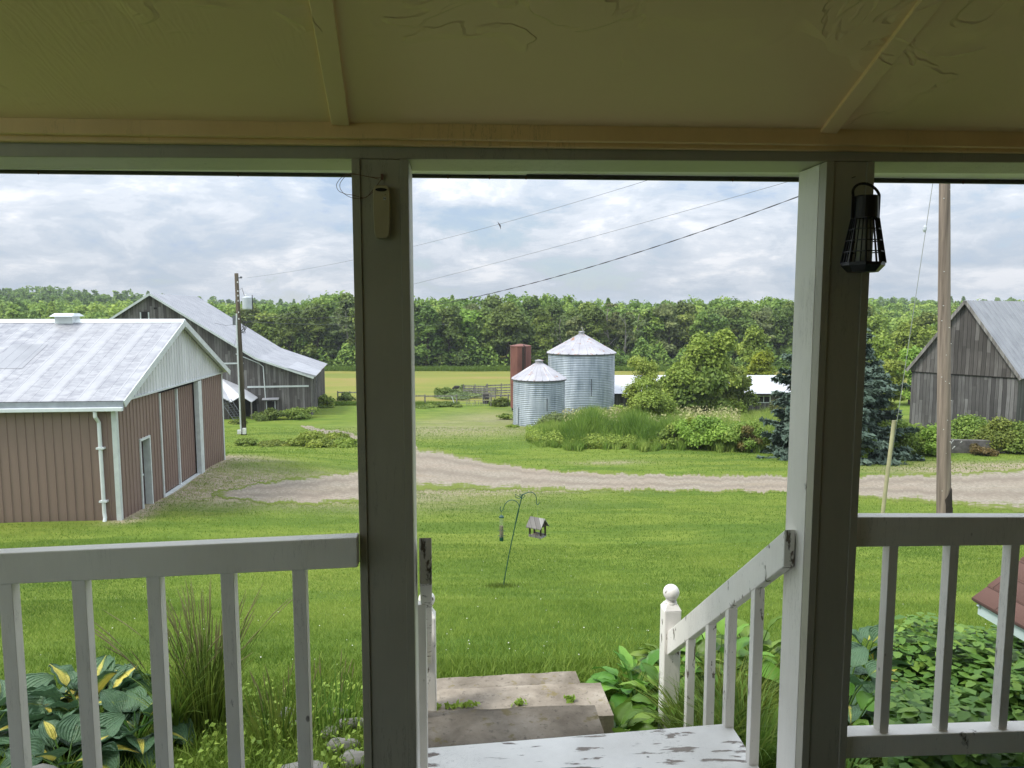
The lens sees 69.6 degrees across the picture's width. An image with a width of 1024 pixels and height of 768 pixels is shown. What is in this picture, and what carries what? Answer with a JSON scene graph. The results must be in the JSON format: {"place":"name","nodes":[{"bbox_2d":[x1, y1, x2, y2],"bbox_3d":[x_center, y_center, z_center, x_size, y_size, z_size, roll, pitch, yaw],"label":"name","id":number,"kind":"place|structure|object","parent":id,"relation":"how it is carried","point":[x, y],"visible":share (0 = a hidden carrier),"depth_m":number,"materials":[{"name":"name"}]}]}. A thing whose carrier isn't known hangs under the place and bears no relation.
{"place":"outdoors","nodes":[
{"label":"outdoors","id":0,"kind":"place"},
{"bbox_2d":[94,577,310,736],"bbox_3d":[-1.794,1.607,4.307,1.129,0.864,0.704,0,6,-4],"label":"ornamental grass","id":1,"kind":"object","parent":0,"point":[214,704],"depth_m":4.29,"materials":[{"name":"plant"}]},
{"bbox_2d":[0,646,681,767],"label":"edge grass","id":2,"kind":"structure","parent":0,"point":[538,662],"depth_m":4.83,"materials":[{"name":"plant"}]},
{"bbox_2d":[0,335,1023,767],"bbox_3d":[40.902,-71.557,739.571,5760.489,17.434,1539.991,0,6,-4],"label":"ground","id":3,"kind":"structure","parent":0,"point":[464,417],"depth_m":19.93,"materials":[{"name":"plant"}]},
{"bbox_2d":[0,673,68,756],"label":"hosta","id":4,"kind":"object","parent":3,"relation":"on","point":[35,679],"visible":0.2,"depth_m":4.50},
{"bbox_2d":[0,712,139,767],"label":"hosta","id":5,"kind":"object","parent":3,"relation":"on","point":[47,738],"visible":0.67,"depth_m":3.94,"materials":[{"name":"plant"}]},
{"bbox_2d":[0,655,151,753],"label":"hosta","id":6,"kind":"object","parent":3,"relation":"on","point":[115,678],"visible":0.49,"depth_m":4.45,"materials":[{"name":"plant"}]},
{"bbox_2d":[0,313,230,522],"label":"machine shed","id":7,"kind":"structure","parent":3,"relation":"on","point":[104,420],"depth_m":20.96,"materials":[{"name":"brown metal"}]},
{"bbox_2d":[158,384,200,497],"bbox_3d":[-11.084,1.790,24.534,0.150,3.360,3.400,-1,6,-5],"label":"sliding door","id":8,"kind":"structure","parent":7,"relation":"in","point":[176,416],"depth_m":24.43,"materials":[{"name":"brown metal"}]},
{"bbox_2d":[64,686,194,767],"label":"hosta","id":9,"kind":"object","parent":3,"relation":"on","point":[110,699],"visible":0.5,"depth_m":4.15,"materials":[{"name":"plant"}]},
{"bbox_2d":[109,293,326,416],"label":"bank barn","id":10,"kind":"structure","parent":3,"relation":"on","point":[277,378],"depth_m":64.90,"materials":[{"name":"silver metal"}]},
{"bbox_2d":[222,379,257,418],"bbox_3d":[-25.205,0.615,63.057,6.245,5.352,3.400,-1,6,-10],"label":"lean to shed","id":11,"kind":"object","parent":3,"relation":"on","point":[230,391],"visible":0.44,"depth_m":63.11,"materials":[{"name":"metal"}]},
{"bbox_2d":[232,273,252,434],"bbox_3d":[-17.815,-1.781,49.035,1.321,11.084,0.650,0,6,-4],"label":"utility pole","id":12,"kind":"object","parent":3,"relation":"on","point":[247,302],"visible":0.99,"depth_m":48.84,"materials":[{"name":"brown wood"}]},
{"bbox_2d":[233,303,273,339],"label":"tree","id":13,"kind":"object","parent":3,"relation":"on","point":[246,317],"visible":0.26,"depth_m":147.20,"materials":[{"name":"green plant"}]},
{"bbox_2d":[175,679,362,767],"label":"weeds","id":14,"kind":"object","parent":3,"relation":"on","point":[212,724],"visible":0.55,"depth_m":4.06,"materials":[{"name":"green plant"}]},
{"bbox_2d":[249,310,288,349],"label":"tree","id":15,"kind":"object","parent":3,"relation":"on","point":[270,330],"visible":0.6,"depth_m":145.96,"materials":[{"name":"green plant"}]},
{"bbox_2d":[222,658,331,751],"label":"ornamental grass","id":16,"kind":"object","parent":3,"relation":"on","point":[273,721],"depth_m":4.13,"materials":[{"name":"plant"}]},
{"bbox_2d":[273,311,302,354],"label":"tree","id":17,"kind":"object","parent":3,"relation":"on","point":[290,330],"visible":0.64,"depth_m":144.12,"materials":[{"name":"green plant"}]},
{"bbox_2d":[280,406,320,418],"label":"weed clump","id":18,"kind":"object","parent":3,"relation":"on","point":[296,412],"visible":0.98,"depth_m":62.77,"materials":[{"name":"green plant"}]},
{"bbox_2d":[295,303,337,360],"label":"tree","id":19,"kind":"object","parent":3,"relation":"on","point":[318,314],"visible":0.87,"depth_m":145.61,"materials":[{"name":"green plant"}]},
{"bbox_2d":[285,429,350,447],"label":"shrub","id":20,"kind":"object","parent":3,"relation":"on","point":[314,438],"visible":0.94,"depth_m":42.32,"materials":[{"name":"green plant"}]},
{"bbox_2d":[289,649,362,740],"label":"ornamental grass","id":21,"kind":"object","parent":3,"relation":"on","point":[339,708],"depth_m":4.33,"materials":[{"name":"plant"}]},
{"bbox_2d":[316,314,349,361],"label":"tree","id":22,"kind":"object","parent":3,"relation":"on","point":[335,333],"visible":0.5,"depth_m":148.53,"materials":[{"name":"green plant"}]},
{"bbox_2d":[332,292,354,346],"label":"tree","id":23,"kind":"object","parent":3,"relation":"on","point":[345,305],"visible":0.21,"depth_m":154.36,"materials":[{"name":"green plant"}]},
{"bbox_2d":[414,305,445,365],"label":"tree","id":24,"kind":"object","parent":3,"relation":"on","point":[430,321],"visible":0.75,"depth_m":143.30,"materials":[{"name":"green plant"}]},
{"bbox_2d":[434,305,472,365],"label":"tree","id":25,"kind":"object","parent":3,"relation":"on","point":[451,329],"visible":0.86,"depth_m":144.84,"materials":[{"name":"green plant"}]},
{"bbox_2d":[450,308,486,363],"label":"tree","id":26,"kind":"object","parent":3,"relation":"on","point":[468,316],"visible":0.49,"depth_m":148.27,"materials":[{"name":"green plant"}]},
{"bbox_2d":[468,306,499,358],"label":"tree","id":27,"kind":"object","parent":3,"relation":"on","point":[479,323],"visible":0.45,"depth_m":148.24,"materials":[{"name":"green plant"}]},
{"bbox_2d":[475,314,513,354],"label":"tree","id":28,"kind":"object","parent":3,"relation":"on","point":[487,331],"visible":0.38,"depth_m":146.91,"materials":[{"name":"green plant"}]},
{"bbox_2d":[488,301,531,365],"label":"tree","id":29,"kind":"object","parent":3,"relation":"on","point":[509,316],"visible":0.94,"depth_m":143.97,"materials":[{"name":"green plant"}]},
{"bbox_2d":[0,0,1023,767],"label":"house porch","id":30,"kind":"object","parent":3,"relation":"on","point":[822,102],"visible":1,"depth_m":2.25,"materials":[{"name":"paint"}]},
{"bbox_2d":[0,533,359,767],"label":"porch railing","id":31,"kind":"object","parent":30,"relation":"attached to","point":[81,567],"visible":1,"depth_m":2.36,"materials":[{"name":"white paint"}]},
{"bbox_2d":[373,185,390,238],"bbox_3d":[-0.407,-0.537,2.301,0.053,0.164,0.024,0,6,-4],"label":"sensor box","id":32,"kind":"object","parent":30,"relation":"attached to","point":[381,208],"visible":1,"depth_m":2.29,"materials":[{"name":"beige plastic"}]},
{"bbox_2d":[846,513,1023,757],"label":"porch railing","id":33,"kind":"object","parent":30,"relation":"attached to","point":[890,533],"visible":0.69,"depth_m":2.67,"materials":[{"name":"white paint"}]},
{"bbox_3d":[1.116,-0.675,2.403,0.008,0.005,0.013,0,6,-4],"label":"screw hook","id":34,"kind":"object","parent":30,"relation":"attached to","visible":0},
{"bbox_2d":[840,182,886,272],"bbox_3d":[1.131,-0.503,2.361,0.126,0.287,0.129,0,6,-4],"label":"lantern","id":35,"kind":"object","parent":34,"relation":"hanging from","point":[865,221],"visible":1,"depth_m":2.34,"materials":[{"name":"black plastic"}]},
{"bbox_2d":[0,285,1023,366],"bbox_3d":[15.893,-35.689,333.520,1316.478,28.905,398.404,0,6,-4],"label":"woodland","id":36,"kind":"object","parent":3,"relation":"on","point":[44,302],"visible":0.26,"depth_m":181.50,"materials":[{"name":"green plant"}]},
{"bbox_2d":[500,492,539,583],"bbox_3d":[0.126,2.561,12.110,0.651,1.610,0.017,0,6,0],"label":"shepherd hook","id":37,"kind":"object","parent":3,"relation":"on","point":[515,523],"visible":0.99,"depth_m":12.06,"materials":[{"name":"green metal"}]},
{"bbox_2d":[526,515,548,538],"bbox_3d":[0.419,2.238,12.078,0.285,0.538,0.267,4,7,34],"label":"house feeder","id":38,"kind":"object","parent":37,"relation":"hanging from","point":[534,523],"visible":1,"depth_m":12.04,"materials":[{"name":"grey wood"}]},
{"bbox_2d":[510,344,530,409],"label":"silo","id":39,"kind":"object","parent":3,"relation":"on","point":[520,357],"visible":0.59,"depth_m":67.86,"materials":[{"name":"metal"}]},
{"bbox_2d":[428,671,613,747],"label":"concrete steps","id":40,"kind":"structure","parent":3,"relation":"on","point":[544,712],"depth_m":3.80,"materials":[{"name":"concrete"}]},
{"bbox_2d":[418,538,436,767],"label":"stair railing","id":41,"kind":"object","parent":40,"relation":"on","point":[427,654],"visible":0.92,"depth_m":2.85,"materials":[{"name":"white paint"}]},
{"bbox_2d":[521,295,544,344],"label":"tree","id":42,"kind":"object","parent":3,"relation":"on","point":[531,305],"visible":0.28,"depth_m":160.10,"materials":[{"name":"green plant"}]},
{"bbox_2d":[511,359,566,426],"bbox_3d":[2.143,0.754,58.375,4.380,5.411,4.380,0,6,-4],"label":"grain bin","id":43,"kind":"object","parent":3,"relation":"on","point":[539,388],"visible":0.87,"depth_m":56.73,"materials":[{"name":"metal"}]},
{"bbox_2d":[529,306,557,362],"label":"tree","id":44,"kind":"object","parent":3,"relation":"on","point":[544,323],"visible":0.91,"depth_m":144.32,"materials":[{"name":"green plant"}]},
{"bbox_2d":[545,301,564,346],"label":"tree","id":45,"kind":"object","parent":3,"relation":"on","point":[554,309],"visible":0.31,"depth_m":159.34,"materials":[{"name":"green plant"}]},
{"bbox_2d":[324,364,791,405],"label":"rough grass","id":46,"kind":"structure","parent":3,"relation":"on","point":[480,368],"depth_m":138.74,"materials":[{"name":"plant"}]},
{"bbox_2d":[565,315,592,339],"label":"tree","id":47,"kind":"object","parent":3,"relation":"on","point":[574,321],"visible":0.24,"depth_m":146.57,"materials":[{"name":"green plant"}]},
{"bbox_2d":[547,327,615,412],"bbox_3d":[6.227,-1.048,66.233,6.240,8.102,6.240,0,6,-4],"label":"grain bin","id":48,"kind":"object","parent":3,"relation":"on","point":[582,363],"visible":0.7,"depth_m":63.69,"materials":[{"name":"metal"}]},
{"bbox_2d":[428,724,758,767],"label":"wooden step","id":49,"kind":"object","parent":3,"relation":"on","point":[715,746],"visible":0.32,"depth_m":3.08,"materials":[{"name":"white paint"}]},
{"bbox_2d":[578,306,609,347],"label":"tree","id":50,"kind":"object","parent":3,"relation":"on","point":[594,318],"visible":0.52,"depth_m":145.34,"materials":[{"name":"green plant"}]},
{"bbox_2d":[610,312,635,354],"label":"tree","id":51,"kind":"object","parent":3,"relation":"on","point":[629,322],"visible":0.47,"depth_m":155.57,"materials":[{"name":"green plant"}]},
{"bbox_2d":[587,698,659,732],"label":"hosta","id":52,"kind":"object","parent":3,"relation":"on","point":[624,716],"visible":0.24,"depth_m":4.10,"materials":[{"name":"plant"}]},
{"bbox_2d":[585,645,682,724],"bbox_3d":[0.767,1.901,4.652,0.652,0.408,0.732,-6,8,-44],"label":"hosta","id":53,"kind":"object","parent":3,"relation":"on","point":[608,678],"visible":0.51,"depth_m":4.70,"materials":[{"name":"plant"}]},
{"bbox_2d":[621,355,662,412],"bbox_3d":[9.268,0.790,52.941,3.099,5.830,3.871,0,6,-4],"label":"willow tree","id":54,"kind":"object","parent":3,"relation":"on","point":[646,367],"visible":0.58,"depth_m":52.26,"materials":[{"name":"green plant"}]},
{"bbox_2d":[630,306,670,351],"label":"tree","id":55,"kind":"object","parent":3,"relation":"on","point":[650,328],"visible":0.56,"depth_m":149.43,"materials":[{"name":"green plant"}]},
{"bbox_2d":[525,425,779,450],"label":"weeds","id":56,"kind":"object","parent":3,"relation":"on","point":[529,433],"visible":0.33,"depth_m":42.24,"materials":[{"name":"green plant"}]},
{"bbox_2d":[526,403,786,453],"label":"tall grass","id":57,"kind":"structure","parent":3,"relation":"on","point":[645,429],"depth_m":43.64,"materials":[{"name":"plant"}]},
{"bbox_2d":[562,405,740,421],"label":"grass plumes","id":58,"kind":"object","parent":57,"relation":"attached to","point":[689,413],"depth_m":53.05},
{"bbox_2d":[632,373,684,418],"bbox_3d":[10.211,1.357,52.028,4.121,4.817,4.051,0,6,-4],"label":"willow tree","id":59,"kind":"object","parent":3,"relation":"on","point":[655,398],"visible":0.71,"depth_m":51.12,"materials":[{"name":"green plant"}]},
{"bbox_2d":[651,302,685,361],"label":"tree","id":60,"kind":"object","parent":3,"relation":"on","point":[665,309],"visible":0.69,"depth_m":148.38,"materials":[{"name":"green plant"}]},
{"bbox_2d":[619,663,722,725],"bbox_3d":[0.949,1.896,4.354,0.721,0.413,0.659,3,6,23],"label":"hosta","id":61,"kind":"object","parent":3,"relation":"on","point":[652,671],"visible":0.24,"depth_m":4.41,"materials":[{"name":"plant"}]},
{"bbox_2d":[630,636,723,708],"bbox_3d":[1.140,1.920,4.917,0.752,0.471,0.708,4,7,31],"label":"hosta","id":62,"kind":"object","parent":3,"relation":"on","point":[699,652],"visible":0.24,"depth_m":4.96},
{"bbox_2d":[656,357,700,412],"bbox_3d":[14.031,0.327,63.459,4.302,5.804,5.530,0,6,-4],"label":"ash tree","id":63,"kind":"object","parent":3,"relation":"on","point":[683,372],"visible":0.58,"depth_m":62.04,"materials":[{"name":"green plant"}]},
{"bbox_2d":[670,312,704,354],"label":"tree","id":64,"kind":"object","parent":3,"relation":"on","point":[685,320],"visible":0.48,"depth_m":149.80,"materials":[{"name":"green plant"}]},
{"bbox_2d":[615,657,778,751],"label":"ornamental grass","id":65,"kind":"object","parent":3,"relation":"on","point":[672,724],"depth_m":4.03,"materials":[{"name":"plant"}]},
{"bbox_2d":[686,311,713,341],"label":"tree","id":66,"kind":"object","parent":3,"relation":"on","point":[701,322],"visible":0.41,"depth_m":146.56,"materials":[{"name":"green plant"}]},
{"bbox_2d":[671,414,729,448],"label":"shrub","id":67,"kind":"object","parent":3,"relation":"on","point":[701,430],"visible":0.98,"depth_m":40.48,"materials":[{"name":"green plant"}]},
{"bbox_2d":[670,366,733,413],"bbox_3d":[15.720,0.757,62.837,5.866,5.033,5.168,0,6,-4],"label":"ash tree","id":68,"kind":"object","parent":3,"relation":"on","point":[695,392],"visible":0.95,"depth_m":61.18,"materials":[{"name":"green plant"}]},
{"bbox_2d":[614,375,790,410],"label":"long low barn","id":69,"kind":"structure","parent":3,"relation":"on","point":[762,387],"depth_m":69.45,"materials":[{"name":"metal"}]},
{"bbox_2d":[680,328,749,414],"bbox_3d":[17.288,-0.876,64.405,5.567,8.145,6.406,0,6,-4],"label":"ash tree","id":70,"kind":"object","parent":3,"relation":"on","point":[705,350],"visible":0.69,"depth_m":63.02,"materials":[{"name":"green plant"}]},
{"bbox_2d":[655,643,779,725],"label":"ornamental grass","id":71,"kind":"object","parent":3,"relation":"on","point":[739,685],"depth_m":4.37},
{"bbox_2d":[707,314,732,356],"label":"tree","id":72,"kind":"object","parent":3,"relation":"on","point":[718,321],"visible":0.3,"depth_m":145.44,"materials":[{"name":"green plant"}]},
{"bbox_2d":[658,530,794,764],"bbox_3d":[0.953,1.423,3.484,0.096,1.963,1.508,0,6,-4],"label":"stair railing","id":73,"kind":"object","parent":3,"relation":"on","point":[760,571],"visible":0.94,"depth_m":3.24,"materials":[{"name":"white paint"}]},
{"bbox_2d":[680,615,779,694],"bbox_3d":[1.403,1.859,4.972,0.752,0.511,0.777,-4,7,-37],"label":"hosta","id":74,"kind":"object","parent":3,"relation":"on","point":[720,628],"visible":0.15,"depth_m":4.97,"materials":[{"name":"plant"}]},
{"bbox_2d":[714,363,761,409],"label":"ash tree","id":75,"kind":"object","parent":3,"relation":"on","point":[748,397],"visible":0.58,"depth_m":65.39,"materials":[{"name":"green plant"}]},
{"bbox_2d":[728,308,761,345],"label":"tree","id":76,"kind":"object","parent":3,"relation":"on","point":[746,322],"visible":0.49,"depth_m":146.84,"materials":[{"name":"green plant"}]},
{"bbox_2d":[720,419,770,449],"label":"shrub","id":77,"kind":"object","parent":3,"relation":"on","point":[734,432],"visible":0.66,"depth_m":39.95,"materials":[{"name":"green plant"}]},
{"bbox_2d":[716,616,781,687],"bbox_3d":[1.736,1.863,5.239,0.754,0.466,0.733,0,6,-4],"label":"hosta","id":78,"kind":"object","parent":3,"relation":"on","point":[769,645],"visible":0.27,"depth_m":5.29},
{"bbox_2d":[624,659,874,767],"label":"ornamental grass","id":79,"kind":"object","parent":3,"relation":"on","point":[768,758],"depth_m":3.85,"materials":[{"name":"plant"}]},
{"bbox_2d":[736,310,775,355],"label":"tree","id":80,"kind":"object","parent":3,"relation":"on","point":[759,317],"visible":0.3,"depth_m":147.29,"materials":[{"name":"green plant"}]},
{"bbox_2d":[735,325,777,374],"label":"maple tree","id":81,"kind":"object","parent":3,"relation":"on","point":[749,346],"visible":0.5,"depth_m":91.24,"materials":[{"name":"green plant"}]},
{"bbox_2d":[742,350,774,374],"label":"golden tree","id":82,"kind":"object","parent":3,"relation":"on","point":[760,362],"visible":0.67,"depth_m":79.10,"materials":[{"name":"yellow plant"}]},
{"bbox_2d":[767,306,793,363],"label":"tree","id":83,"kind":"object","parent":3,"relation":"on","point":[782,326],"visible":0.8,"depth_m":148.27,"materials":[{"name":"green plant"}]},
{"bbox_2d":[750,328,924,465],"bbox_3d":[16.471,0.127,37.629,8.604,8.480,8.678,0,6,-4],"label":"blue spruce","id":84,"kind":"object","parent":3,"relation":"on","point":[874,399],"visible":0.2,"depth_m":36.38,"materials":[{"name":"green plant"}]},
{"bbox_2d":[846,682,874,767],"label":"hosta","id":85,"kind":"object","parent":3,"relation":"on","point":[865,700],"visible":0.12,"depth_m":4.18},
{"bbox_2d":[848,646,894,725],"bbox_3d":[2.028,1.848,4.477,0.702,0.403,0.781,0,6,-4],"label":"hosta","id":86,"kind":"object","parent":3,"relation":"on","point":[859,656],"visible":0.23,"depth_m":4.46,"materials":[{"name":"plant"}]},
{"bbox_2d":[866,332,897,379],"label":"slope tree","id":87,"kind":"object","parent":3,"relation":"on","point":[880,346],"visible":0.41,"depth_m":86.91,"materials":[{"name":"green plant"}]},
{"bbox_2d":[867,313,897,358],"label":"slope tree","id":88,"kind":"object","parent":3,"relation":"on","point":[873,322],"visible":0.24,"depth_m":118.70,"materials":[{"name":"green plant"}]},
{"bbox_2d":[857,625,920,694],"bbox_3d":[2.243,1.813,4.844,0.792,0.474,0.844,4,7,32],"label":"hosta","id":89,"kind":"object","parent":3,"relation":"on","point":[869,633],"visible":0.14,"depth_m":4.81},
{"bbox_2d":[872,358,906,413],"bbox_3d":[31.056,0.614,60.415,2.867,5.521,2.884,-5,8,-41],"label":"slope tree","id":90,"kind":"object","parent":3,"relation":"on","point":[891,366],"visible":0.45,"depth_m":59.76,"materials":[{"name":"green plant"}]},
{"bbox_2d":[849,624,934,704],"bbox_3d":[2.446,1.850,4.757,0.792,0.407,0.849,0,6,-4],"label":"hosta","id":91,"kind":"object","parent":3,"relation":"on","point":[857,635],"visible":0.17,"depth_m":4.83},
{"bbox_2d":[877,417,921,449],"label":"weed clump","id":92,"kind":"object","parent":3,"relation":"on","point":[909,440],"visible":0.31,"depth_m":38.48,"materials":[{"name":"green plant"}]},
{"bbox_2d":[893,345,921,404],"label":"slope tree","id":93,"kind":"object","parent":3,"relation":"on","point":[914,351],"visible":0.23,"depth_m":74.39,"materials":[{"name":"green plant"}]},
{"bbox_2d":[886,319,936,376],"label":"slope tree","id":94,"kind":"object","parent":3,"relation":"on","point":[917,334],"visible":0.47,"depth_m":99.24,"materials":[{"name":"green plant"}]},
{"bbox_2d":[903,310,937,342],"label":"slope tree","id":95,"kind":"object","parent":3,"relation":"on","point":[923,319],"visible":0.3,"depth_m":132.86,"materials":[{"name":"green plant"}]},
{"bbox_2d":[912,423,936,454],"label":"weed clump","id":96,"kind":"object","parent":3,"relation":"on","point":[929,433],"visible":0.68,"depth_m":38.27,"materials":[{"name":"green plant"}]},
{"bbox_2d":[936,184,952,512],"bbox_3d":[12.046,-1.612,20.418,0.988,11.677,0.399,0,6,-4],"label":"utility pole","id":97,"kind":"object","parent":3,"relation":"on","point":[943,480],"visible":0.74,"depth_m":20.43,"materials":[{"name":"brown wood"}]},
{"bbox_2d":[249,196,797,318],"bbox_3d":[-2.989,-5.505,34.369,40.907,5.125,0.031,6,8,44],"label":"power line","id":98,"kind":"object","parent":97,"relation":"attached to","point":[581,269],"visible":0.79,"depth_m":28.24,"materials":[{"name":"black metal"}]},
{"bbox_2d":[881,184,932,512],"bbox_3d":[11.032,-1.650,20.370,1.176,11.366,0.113,0,6,-3],"label":"guy wire","id":99,"kind":"object","parent":97,"relation":"attached to","point":[890,450],"visible":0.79,"depth_m":20.66,"materials":[{"name":"metal"}]},
{"bbox_2d":[872,612,1023,767],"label":"ground cover","id":100,"kind":"object","parent":3,"relation":"on","point":[973,664],"visible":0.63,"depth_m":4.12,"materials":[{"name":"green plant"}]},
{"bbox_2d":[933,413,990,438],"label":"weed clump","id":101,"kind":"object","parent":3,"relation":"on","point":[963,426],"visible":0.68,"depth_m":41.27,"materials":[{"name":"green plant"}]},
{"bbox_2d":[906,300,1023,427],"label":"gable barn","id":102,"kind":"structure","parent":3,"relation":"on","point":[987,360],"depth_m":44.57,"materials":[{"name":"wood"}]},
{"bbox_2d":[951,439,1005,452],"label":"concrete wall","id":103,"kind":"structure","parent":3,"relation":"on","point":[959,445],"depth_m":39.45,"materials":[{"name":"grey concrete"}]},
{"bbox_2d":[964,416,1021,449],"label":"weed clump","id":104,"kind":"object","parent":3,"relation":"on","point":[996,432],"visible":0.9,"depth_m":39.41,"materials":[{"name":"green plant"}]},
{"bbox_2d":[972,556,1023,640],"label":"cellar entry","id":105,"kind":"object","parent":3,"relation":"on","point":[986,599],"visible":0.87,"depth_m":4.65,"materials":[{"name":"brown wood"}]},
{"bbox_2d":[1000,420,1023,452],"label":"weed clump","id":106,"kind":"object","parent":3,"relation":"on","point":[1019,440],"visible":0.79,"depth_m":38.75,"materials":[{"name":"green plant"}]},
{"bbox_2d":[0,174,1023,306],"label":"sky","id":107,"kind":"structure","parent":0,"point":[157,234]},
{"bbox_2d":[211,448,1023,512],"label":"driveway","id":108,"kind":"structure","parent":0,"point":[436,470],"depth_m":28.60,"materials":[{"name":"gravel"}]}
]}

